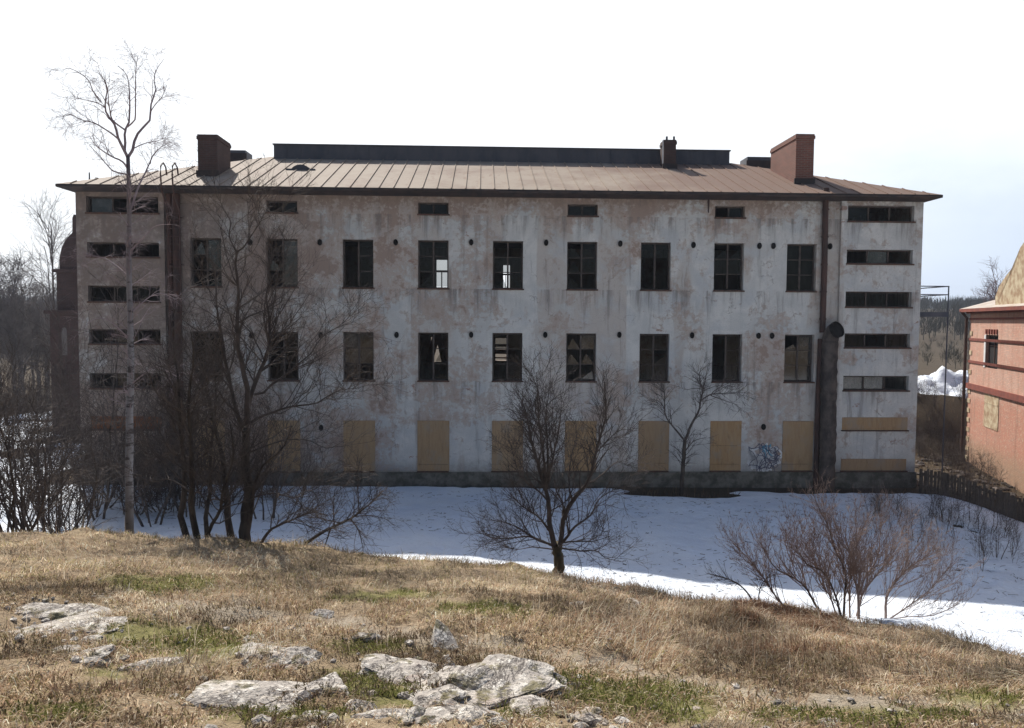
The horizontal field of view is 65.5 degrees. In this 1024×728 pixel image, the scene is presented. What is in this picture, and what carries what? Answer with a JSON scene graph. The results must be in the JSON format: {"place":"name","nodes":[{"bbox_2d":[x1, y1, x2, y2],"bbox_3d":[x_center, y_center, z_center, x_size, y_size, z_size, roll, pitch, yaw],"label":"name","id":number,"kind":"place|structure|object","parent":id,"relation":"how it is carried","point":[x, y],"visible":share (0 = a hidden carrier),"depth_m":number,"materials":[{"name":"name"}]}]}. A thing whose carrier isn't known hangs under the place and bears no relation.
{"place":"outdoors","nodes":[
{"label":"outdoors","id":0,"kind":"place"},
{"bbox_2d":[0,309,1023,727],"bbox_3d":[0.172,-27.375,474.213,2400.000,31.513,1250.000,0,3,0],"label":"ground","id":1,"kind":"structure","parent":0,"point":[862,701],"depth_m":6.54,"materials":[{"name":"plant"}]},
{"bbox_2d":[0,274,39,394],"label":"tree","id":2,"kind":"object","parent":1,"relation":"on","point":[1,309],"visible":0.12,"depth_m":65.00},
{"bbox_2d":[0,245,49,396],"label":"tree","id":3,"kind":"object","parent":1,"relation":"on","point":[29,316],"visible":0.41,"depth_m":61.67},
{"bbox_2d":[0,242,50,411],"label":"tree","id":4,"kind":"object","parent":1,"relation":"on","point":[12,309],"visible":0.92,"depth_m":56.77,"materials":[{"name":"plant"}]},
{"bbox_2d":[0,264,50,400],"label":"tree","id":5,"kind":"object","parent":1,"relation":"on","point":[27,311],"visible":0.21,"depth_m":64.67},
{"bbox_2d":[15,289,49,401],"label":"tree","id":6,"kind":"object","parent":1,"relation":"on","point":[38,351],"visible":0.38,"depth_m":63.85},
{"bbox_2d":[1,182,74,385],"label":"bare tree","id":7,"kind":"object","parent":1,"relation":"on","point":[52,260],"visible":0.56,"depth_m":47.43,"materials":[{"name":"plant"}]},
{"bbox_2d":[15,602,67,620],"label":"rock","id":8,"kind":"object","parent":1,"relation":"on","point":[53,611],"visible":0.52,"depth_m":6.31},
{"bbox_2d":[29,270,56,394],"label":"tree","id":9,"kind":"object","parent":1,"relation":"on","point":[43,324],"visible":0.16,"depth_m":67.44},
{"bbox_2d":[0,326,89,531],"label":"thicket bush","id":10,"kind":"object","parent":1,"relation":"on","point":[13,524],"visible":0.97,"depth_m":15.29,"materials":[{"name":"brown plant"}]},
{"bbox_2d":[0,333,102,504],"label":"thicket bush","id":11,"kind":"object","parent":1,"relation":"on","point":[40,398],"visible":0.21,"depth_m":28.72,"materials":[{"name":"brown plant"}]},
{"bbox_2d":[8,613,102,635],"bbox_3d":[-3.266,1.954,5.719,0.764,0.128,0.961,2,4,32],"label":"rock","id":12,"kind":"object","parent":1,"relation":"on","point":[59,621],"visible":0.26,"depth_m":5.93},
{"bbox_2d":[0,351,122,534],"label":"thicket bush","id":13,"kind":"object","parent":1,"relation":"on","point":[20,522],"visible":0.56,"depth_m":17.39,"materials":[{"name":"brown plant"}]},
{"bbox_2d":[0,346,123,529],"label":"thicket bush","id":14,"kind":"object","parent":1,"relation":"on","point":[83,436],"visible":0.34,"depth_m":23.97,"materials":[{"name":"brown plant"}]},
{"bbox_2d":[44,214,80,434],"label":"brick wing","id":15,"kind":"structure","parent":1,"relation":"on","point":[67,288],"depth_m":45.77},
{"bbox_2d":[8,445,122,534],"bbox_3d":[-10.637,3.167,19.151,2.668,2.899,3.201,-3,4,-44],"label":"thicket bush","id":16,"kind":"object","parent":1,"relation":"on","point":[81,496],"visible":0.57,"depth_m":19.31,"materials":[{"name":"brown plant"}]},
{"bbox_2d":[0,323,137,531],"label":"thicket bush","id":17,"kind":"object","parent":1,"relation":"on","point":[48,410],"visible":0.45,"depth_m":21.23,"materials":[{"name":"brown plant"}]},
{"bbox_2d":[44,616,126,635],"bbox_3d":[-3.140,1.911,5.705,0.698,0.085,0.383,-5,7,-23],"label":"rock","id":18,"kind":"object","parent":1,"relation":"on","point":[120,620],"visible":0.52,"depth_m":5.74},
{"bbox_2d":[61,603,111,618],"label":"rock","id":19,"kind":"object","parent":1,"relation":"on","point":[73,609],"visible":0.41,"depth_m":6.41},
{"bbox_2d":[71,644,114,657],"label":"rock","id":20,"kind":"object","parent":1,"relation":"on","point":[101,651],"visible":0.66,"depth_m":4.48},
{"bbox_2d":[39,402,162,509],"bbox_3d":[-14.096,3.220,27.023,3.774,4.000,3.863,0,3,0],"label":"bush","id":21,"kind":"object","parent":1,"relation":"on","point":[101,449],"visible":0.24,"depth_m":27.54,"materials":[{"name":"brown plant"}]},
{"bbox_2d":[6,234,198,519],"bbox_3d":[-13.616,0.508,25.762,5.741,9.433,5.062,2,4,33],"label":"tall brush","id":22,"kind":"object","parent":1,"relation":"on","point":[108,491],"visible":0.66,"depth_m":25.47,"materials":[{"name":"brown plant"}]},
{"bbox_2d":[55,414,158,498],"bbox_3d":[-14.686,3.411,29.233,4.289,3.566,2.985,0,3,0],"label":"bush","id":23,"kind":"object","parent":1,"relation":"on","point":[111,457],"visible":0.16,"depth_m":29.18,"materials":[{"name":"brown plant"}]},
{"bbox_2d":[37,36,198,534],"bbox_3d":[-8.688,-1.365,17.857,3.822,11.865,3.245,0,3,0],"label":"birch tree","id":24,"kind":"object","parent":1,"relation":"on","point":[129,516],"visible":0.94,"depth_m":17.90,"materials":[{"name":"grey plant"}]},
{"bbox_2d":[100,442,187,514],"bbox_3d":[-12.425,3.810,26.529,3.615,2.812,2.778,2,4,27],"label":"bush","id":25,"kind":"object","parent":1,"relation":"on","point":[135,486],"visible":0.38,"depth_m":26.08,"materials":[{"name":"brown plant"}]},
{"bbox_2d":[55,296,241,526],"bbox_3d":[-10.846,1.580,24.470,5.114,7.308,7.047,-1,3,-22],"label":"tall brush","id":26,"kind":"object","parent":1,"relation":"on","point":[165,503],"visible":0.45,"depth_m":23.72,"materials":[{"name":"brown plant"}]},
{"bbox_2d":[117,657,182,670],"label":"rock","id":27,"kind":"object","parent":1,"relation":"on","point":[143,662],"visible":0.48,"depth_m":4.46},
{"bbox_2d":[107,441,196,514],"bbox_3d":[-11.695,3.990,26.660,2.482,2.493,3.019,2,4,34],"label":"bush","id":28,"kind":"object","parent":1,"relation":"on","point":[165,496],"visible":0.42,"depth_m":26.38,"materials":[{"name":"brown plant"}]},
{"bbox_2d":[137,386,218,499],"bbox_3d":[-12.347,2.955,29.106,3.094,4.538,3.422,-1,4,-27],"label":"bush","id":29,"kind":"object","parent":1,"relation":"on","point":[168,427],"visible":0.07,"depth_m":28.82,"materials":[{"name":"brown plant"}]},
{"bbox_2d":[65,256,294,516],"bbox_3d":[-10.713,0.849,25.285,6.993,8.872,5.954,3,4,42],"label":"tall brush","id":30,"kind":"object","parent":1,"relation":"on","point":[172,495],"visible":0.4,"depth_m":25.57,"materials":[{"name":"brown plant"}]},
{"bbox_2d":[159,440,231,507],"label":"bush","id":31,"kind":"object","parent":1,"relation":"on","point":[203,491],"visible":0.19,"depth_m":27.48,"materials":[{"name":"brown plant"}]},
{"bbox_2d":[73,135,408,549],"bbox_3d":[-4.110,-0.174,12.305,5.405,6.514,3.658,0,3,0],"label":"alder tree","id":32,"kind":"object","parent":1,"relation":"on","point":[245,471],"visible":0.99,"depth_m":12.09,"materials":[{"name":"brown plant"}]},
{"bbox_2d":[185,679,308,711],"bbox_3d":[-1.148,1.561,3.702,0.700,0.062,0.381,7,9,-6],"label":"rock","id":33,"kind":"object","parent":1,"relation":"on","point":[222,692],"visible":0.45,"depth_m":3.71,"materials":[{"name":"stone"}]},
{"bbox_2d":[188,370,323,519],"bbox_3d":[-7.881,2.692,25.217,3.784,5.168,4.262,0,3,0],"label":"tall brush","id":34,"kind":"object","parent":1,"relation":"on","point":[279,473],"visible":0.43,"depth_m":25.88,"materials":[{"name":"brown plant"}]},
{"bbox_2d":[236,642,284,658],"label":"rock","id":35,"kind":"object","parent":1,"relation":"on","point":[253,648],"visible":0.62,"depth_m":4.75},
{"bbox_2d":[260,690,304,713],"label":"rock","id":36,"kind":"object","parent":1,"relation":"on","point":[285,699],"visible":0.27,"depth_m":3.64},
{"bbox_2d":[282,646,321,668],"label":"rock","id":37,"kind":"object","parent":1,"relation":"on","point":[291,652],"visible":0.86,"depth_m":4.75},
{"bbox_2d":[0,595,631,727],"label":"rock fragments","id":38,"kind":"object","parent":1,"relation":"on","point":[464,711],"visible":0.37,"depth_m":3.66,"materials":[{"name":"stone"}]},
{"bbox_2d":[309,608,334,618],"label":"rock","id":39,"kind":"object","parent":1,"relation":"on","point":[325,613],"visible":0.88,"depth_m":6.78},
{"bbox_2d":[295,672,349,698],"bbox_3d":[-0.917,1.554,3.773,0.258,0.081,0.256,-1,4,-29],"label":"rock","id":40,"kind":"object","parent":1,"relation":"on","point":[335,679],"visible":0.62,"depth_m":3.78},
{"bbox_2d":[269,451,411,553],"bbox_3d":[-2.783,2.384,12.700,2.270,2.007,1.483,-1,3,-18],"label":"bush","id":41,"kind":"object","parent":1,"relation":"on","point":[361,511],"visible":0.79,"depth_m":12.76,"materials":[{"name":"brown plant"}]},
{"bbox_2d":[345,699,376,712],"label":"rock","id":42,"kind":"object","parent":1,"relation":"on","point":[364,705],"visible":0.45,"depth_m":3.51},
{"bbox_2d":[357,653,399,676],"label":"rock","id":43,"kind":"object","parent":1,"relation":"on","point":[371,662],"visible":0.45,"depth_m":4.38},
{"bbox_2d":[350,708,414,722],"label":"rock","id":44,"kind":"object","parent":1,"relation":"on","point":[399,711],"visible":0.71,"depth_m":3.29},
{"bbox_2d":[377,658,438,684],"bbox_3d":[-0.492,1.644,4.189,0.388,0.071,0.364,13,7,23],"label":"rock","id":45,"kind":"object","parent":1,"relation":"on","point":[401,668],"visible":0.53,"depth_m":4.19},
{"bbox_2d":[413,684,470,707],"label":"rock","id":46,"kind":"object","parent":1,"relation":"on","point":[448,691],"visible":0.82,"depth_m":3.73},
{"bbox_2d":[430,619,458,648],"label":"rock","id":47,"kind":"object","parent":1,"relation":"on","point":[441,632],"visible":0.9,"depth_m":5.07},
{"bbox_2d":[427,666,492,689],"bbox_3d":[-0.262,1.556,3.964,0.354,0.101,0.254,-1,7,22],"label":"rock","id":48,"kind":"object","parent":1,"relation":"on","point":[470,678],"visible":0.76,"depth_m":3.90,"materials":[{"name":"stone"}]},
{"bbox_2d":[421,704,499,726],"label":"rock","id":49,"kind":"object","parent":1,"relation":"on","point":[439,712],"visible":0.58,"depth_m":3.33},
{"bbox_2d":[404,661,565,709],"bbox_3d":[-0.215,1.593,3.900,0.966,0.090,0.554,-6,3,-1],"label":"rock","id":50,"kind":"object","parent":1,"relation":"on","point":[507,680],"visible":0.52,"depth_m":3.84,"materials":[{"name":"stone"}]},
{"bbox_2d":[55,134,949,490],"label":"derelict building","id":51,"kind":"structure","parent":1,"relation":"on","point":[785,282],"depth_m":32.42,"materials":[{"name":"paint"}]},
{"bbox_2d":[85,197,159,214],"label":"window","id":52,"kind":"structure","parent":51,"relation":"in","point":[97,205],"depth_m":31.47,"materials":[{"name":"glass"}]},
{"bbox_2d":[86,243,159,258],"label":"window","id":53,"kind":"structure","parent":51,"relation":"in","point":[90,245],"depth_m":31.54,"materials":[{"name":"paint"}]},
{"bbox_2d":[87,286,160,302],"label":"window","id":54,"kind":"structure","parent":51,"relation":"in","point":[144,292],"depth_m":31.71,"materials":[{"name":"paint"}]},
{"bbox_2d":[88,329,161,344],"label":"window","id":55,"kind":"structure","parent":51,"relation":"in","point":[123,340],"depth_m":31.77,"materials":[{"name":"paint"}]},
{"bbox_2d":[89,373,162,389],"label":"window","id":56,"kind":"structure","parent":51,"relation":"in","point":[118,377],"depth_m":31.86,"materials":[{"name":"glass"}]},
{"bbox_2d":[190,238,222,287],"bbox_3d":[-12.161,-4.024,31.768,1.297,1.971,0.330,0,3,-2],"label":"window","id":57,"kind":"structure","parent":51,"relation":"in","point":[211,242],"depth_m":31.86,"materials":[{"name":"glass"}]},
{"bbox_2d":[193,331,221,380],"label":"window","id":58,"kind":"structure","parent":51,"relation":"in","point":[209,332],"depth_m":32.06,"materials":[{"name":"glass"}]},
{"bbox_2d":[266,201,297,213],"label":"window","id":59,"kind":"structure","parent":51,"relation":"in","point":[290,206],"depth_m":31.86,"materials":[{"name":"glass"}]},
{"bbox_2d":[267,332,298,381],"bbox_3d":[-9.183,-0.299,32.086,1.297,1.996,0.330,0,3,-2],"label":"window","id":60,"kind":"structure","parent":51,"relation":"in","point":[272,368],"depth_m":32.22,"materials":[{"name":"glass"}]},
{"bbox_2d":[268,239,298,287],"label":"window","id":61,"kind":"structure","parent":51,"relation":"in","point":[290,261],"depth_m":32.00,"materials":[{"name":"glass"}]},
{"bbox_2d":[342,240,374,288],"bbox_3d":[-6.159,-3.999,31.999,1.297,1.971,0.330,0,3,-2],"label":"window","id":62,"kind":"structure","parent":51,"relation":"in","point":[365,247],"depth_m":32.12,"materials":[{"name":"glass"}]},
{"bbox_2d":[342,332,374,381],"bbox_3d":[-6.182,-0.286,32.202,1.297,1.996,0.330,0,3,-2],"label":"window","id":63,"kind":"structure","parent":51,"relation":"in","point":[367,345],"depth_m":32.31,"materials":[{"name":"paint"}]},
{"bbox_2d":[417,333,448,381],"bbox_3d":[-3.181,-0.274,32.317,1.297,1.996,0.330,0,3,-2],"label":"window","id":64,"kind":"structure","parent":51,"relation":"in","point":[441,359],"depth_m":32.42,"materials":[{"name":"paint"}]},
{"bbox_2d":[417,241,449,289],"bbox_3d":[-3.158,-3.987,32.114,1.297,1.971,0.330,0,3,-2],"label":"window","id":65,"kind":"structure","parent":51,"relation":"in","point":[432,257],"depth_m":32.23,"materials":[{"name":"glass"}]},
{"bbox_2d":[417,203,449,215],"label":"window","id":66,"kind":"structure","parent":51,"relation":"in","point":[433,209],"depth_m":32.11,"materials":[{"name":"glass"}]},
{"bbox_2d":[492,333,522,381],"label":"window","id":67,"kind":"structure","parent":51,"relation":"in","point":[506,341],"depth_m":32.53,"materials":[{"name":"glass"}]},
{"bbox_2d":[492,241,523,289],"bbox_3d":[-0.156,-3.974,32.229,1.297,1.971,0.330,0,3,-2],"label":"window","id":68,"kind":"structure","parent":51,"relation":"in","point":[513,266],"depth_m":32.35,"materials":[{"name":"paint"}]},
{"bbox_2d":[566,333,596,382],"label":"window","id":69,"kind":"structure","parent":51,"relation":"in","point":[587,340],"depth_m":32.66,"materials":[{"name":"glass"}]},
{"bbox_2d":[566,242,597,290],"bbox_3d":[2.845,-3.961,32.345,1.297,1.971,0.330,0,3,-2],"label":"window","id":70,"kind":"structure","parent":51,"relation":"in","point":[588,249],"depth_m":32.46,"materials":[{"name":"paint"}]},
{"bbox_2d":[567,205,598,216],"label":"window","id":71,"kind":"structure","parent":51,"relation":"in","point":[574,210],"depth_m":32.33,"materials":[{"name":"glass"}]},
{"bbox_2d":[638,334,669,382],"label":"window","id":72,"kind":"structure","parent":51,"relation":"in","point":[647,368],"depth_m":32.78,"materials":[{"name":"glass"}]},
{"bbox_2d":[640,243,671,290],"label":"window","id":73,"kind":"structure","parent":51,"relation":"in","point":[658,250],"depth_m":32.55,"materials":[{"name":"paint"}]},
{"bbox_2d":[711,334,740,382],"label":"window","id":74,"kind":"structure","parent":51,"relation":"in","point":[732,341],"depth_m":32.90,"materials":[{"name":"glass"}]},
{"bbox_2d":[713,244,744,291],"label":"window","id":75,"kind":"structure","parent":51,"relation":"in","point":[723,265],"depth_m":32.69,"materials":[{"name":"paint"}]},
{"bbox_2d":[714,207,745,218],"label":"window","id":76,"kind":"structure","parent":51,"relation":"in","point":[732,212],"depth_m":32.57,"materials":[{"name":"glass"}]},
{"bbox_2d":[783,335,814,382],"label":"window","id":77,"kind":"structure","parent":51,"relation":"in","point":[798,360],"depth_m":33.02,"materials":[{"name":"glass"}]},
{"bbox_2d":[785,244,816,292],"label":"window","id":78,"kind":"structure","parent":51,"relation":"in","point":[803,268],"depth_m":32.82,"materials":[{"name":"paint"}]},
{"bbox_2d":[842,376,909,391],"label":"window","id":79,"kind":"structure","parent":51,"relation":"in","point":[850,383],"depth_m":33.03,"materials":[{"name":"glass"}]},
{"bbox_2d":[844,333,911,348],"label":"window","id":80,"kind":"structure","parent":51,"relation":"in","point":[851,340],"depth_m":32.94,"materials":[{"name":"paint"}]},
{"bbox_2d":[845,292,912,308],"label":"window","id":81,"kind":"structure","parent":51,"relation":"in","point":[853,299],"depth_m":32.85,"materials":[{"name":"paint"}]},
{"bbox_2d":[846,250,914,264],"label":"window","id":82,"kind":"structure","parent":51,"relation":"in","point":[873,257],"depth_m":32.76,"materials":[{"name":"glass"}]},
{"bbox_2d":[847,206,915,222],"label":"window","id":83,"kind":"structure","parent":51,"relation":"in","point":[860,214],"depth_m":32.64,"materials":[{"name":"glass"}]},
{"bbox_2d":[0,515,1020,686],"bbox_3d":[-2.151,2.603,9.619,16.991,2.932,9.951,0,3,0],"label":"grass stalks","id":84,"kind":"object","parent":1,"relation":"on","point":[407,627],"depth_m":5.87,"materials":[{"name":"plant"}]},
{"bbox_2d":[0,412,1023,656],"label":"snow","id":85,"kind":"structure","parent":1,"relation":"on","point":[694,532],"depth_m":24.52,"materials":[{"name":"snow"}]},
{"bbox_2d":[200,446,267,502],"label":"bush","id":86,"kind":"object","parent":85,"relation":"on","point":[232,476],"visible":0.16,"depth_m":28.57,"materials":[{"name":"brown plant"}]},
{"bbox_2d":[240,459,286,500],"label":"bush","id":87,"kind":"object","parent":85,"relation":"on","point":[268,488],"visible":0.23,"depth_m":29.39,"materials":[{"name":"brown plant"}]},
{"bbox_2d":[715,463,987,619],"bbox_3d":[4.311,2.463,10.267,3.487,2.356,1.577,0,3,0],"label":"bare shrub","id":88,"kind":"object","parent":85,"relation":"on","point":[854,568],"visible":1,"depth_m":10.25,"materials":[{"name":"brown plant"}]},
{"bbox_2d":[977,517,1021,558],"bbox_3d":[15.212,5.481,24.672,0.768,1.572,1.273,-1,3,-21],"label":"snow sapling","id":89,"kind":"object","parent":85,"relation":"on","point":[1008,534],"visible":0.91,"depth_m":24.62,"materials":[{"name":"brown plant"}]},
{"bbox_2d":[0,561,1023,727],"bbox_3d":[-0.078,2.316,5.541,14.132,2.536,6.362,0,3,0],"label":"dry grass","id":90,"kind":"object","parent":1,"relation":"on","point":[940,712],"depth_m":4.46,"materials":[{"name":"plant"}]},
{"bbox_2d":[2,394,1023,510],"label":"yard weeds","id":91,"kind":"object","parent":1,"relation":"on","point":[855,484],"visible":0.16,"depth_m":38.42,"materials":[{"name":"brown plant"}]},
{"bbox_2d":[9,561,1023,727],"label":"pebbles","id":92,"kind":"object","parent":1,"relation":"on","point":[736,686],"visible":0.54,"depth_m":4.53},
{"bbox_2d":[482,654,554,677],"bbox_3d":[-0.025,1.603,4.149,0.494,0.104,0.363,-5,10,-6],"label":"rock","id":93,"kind":"object","parent":1,"relation":"on","point":[544,669],"visible":0.28,"depth_m":4.15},
{"bbox_2d":[508,694,564,716],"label":"rock","id":94,"kind":"object","parent":1,"relation":"on","point":[521,701],"visible":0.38,"depth_m":3.61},
{"bbox_2d":[445,341,666,580],"bbox_3d":[0.660,1.518,11.770,3.407,3.819,1.942,0,3,0],"label":"young tree","id":95,"kind":"object","parent":1,"relation":"on","point":[554,544],"visible":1,"depth_m":11.71,"materials":[{"name":"brown plant"}]},
{"bbox_2d":[116,490,1023,631],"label":"twig litter","id":96,"kind":"object","parent":1,"relation":"on","point":[651,532],"visible":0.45,"depth_m":25.23,"materials":[{"name":"wood"}]},
{"bbox_2d":[566,711,611,724],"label":"rock","id":97,"kind":"object","parent":1,"relation":"on","point":[577,715],"visible":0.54,"depth_m":3.37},
{"bbox_2d":[634,354,761,495],"bbox_3d":[7.175,2.471,31.003,4.864,5.934,2.157,0,3,0],"label":"sapling","id":98,"kind":"object","parent":1,"relation":"on","point":[684,450],"visible":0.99,"depth_m":31.06,"materials":[{"name":"brown plant"}]},
{"bbox_2d":[700,560,782,600],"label":"arching shoot","id":99,"kind":"object","parent":1,"relation":"on","point":[731,580],"visible":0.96,"depth_m":10.44,"materials":[{"name":"brown plant"}]},
{"bbox_2d":[720,594,852,656],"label":"dead undergrowth","id":100,"kind":"object","parent":1,"relation":"on","point":[794,611],"visible":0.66,"depth_m":8.88,"materials":[{"name":"brown plant"}]},
{"bbox_2d":[921,395,954,425],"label":"yard scrub","id":101,"kind":"object","parent":1,"relation":"on","point":[932,414],"visible":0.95,"depth_m":48.79,"materials":[{"name":"brown plant"}]},
{"bbox_2d":[917,366,967,398],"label":"snow heap","id":102,"kind":"object","parent":1,"relation":"on","point":[938,375],"visible":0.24,"depth_m":52.58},
{"bbox_2d":[919,335,968,368],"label":"meadow scrub","id":103,"kind":"object","parent":1,"relation":"on","point":[948,352],"visible":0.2,"depth_m":95.09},
{"bbox_2d":[919,293,994,339],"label":"hillside woods","id":104,"kind":"object","parent":1,"relation":"on","point":[953,307],"visible":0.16,"depth_m":178.87,"materials":[{"name":"plant"}]},
{"bbox_2d":[915,454,1022,504],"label":"rubble","id":105,"kind":"object","parent":1,"relation":"on","point":[922,464],"visible":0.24,"depth_m":40.11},
{"bbox_2d":[919,469,1023,522],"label":"paling fence","id":106,"kind":"object","parent":1,"relation":"on","point":[947,478],"visible":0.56,"depth_m":30.87,"materials":[{"name":"brown wood"}]},
{"bbox_2d":[957,450,996,483],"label":"yard scrub","id":107,"kind":"object","parent":1,"relation":"on","point":[981,465],"visible":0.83,"depth_m":38.77,"materials":[{"name":"brown plant"}]},
{"bbox_2d":[967,255,1009,354],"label":"bare tree","id":108,"kind":"object","parent":1,"relation":"on","point":[992,296],"visible":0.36,"depth_m":51.58,"materials":[{"name":"plant"}]},
{"bbox_2d":[959,243,1023,493],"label":"pink villa","id":109,"kind":"object","parent":1,"relation":"on","point":[994,385],"visible":0.87,"depth_m":40.10,"materials":[{"name":"paint"}]},
{"bbox_2d":[983,329,997,368],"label":"window","id":110,"kind":"structure","parent":109,"relation":"in","point":[993,346],"depth_m":41.65,"materials":[{"name":"glass"}]},
{"bbox_2d":[983,393,998,430],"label":"blind window","id":111,"kind":"structure","parent":109,"relation":"in","point":[991,402],"depth_m":41.10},
{"bbox_2d":[974,458,1008,485],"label":"yard scrub","id":112,"kind":"object","parent":1,"relation":"on","point":[989,481],"visible":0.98,"depth_m":38.14,"materials":[{"name":"brown plant"}]},
{"bbox_2d":[0,0,1023,300],"label":"sky","id":113,"kind":"structure","parent":0,"point":[917,95],"materials":[{"name":"white"}]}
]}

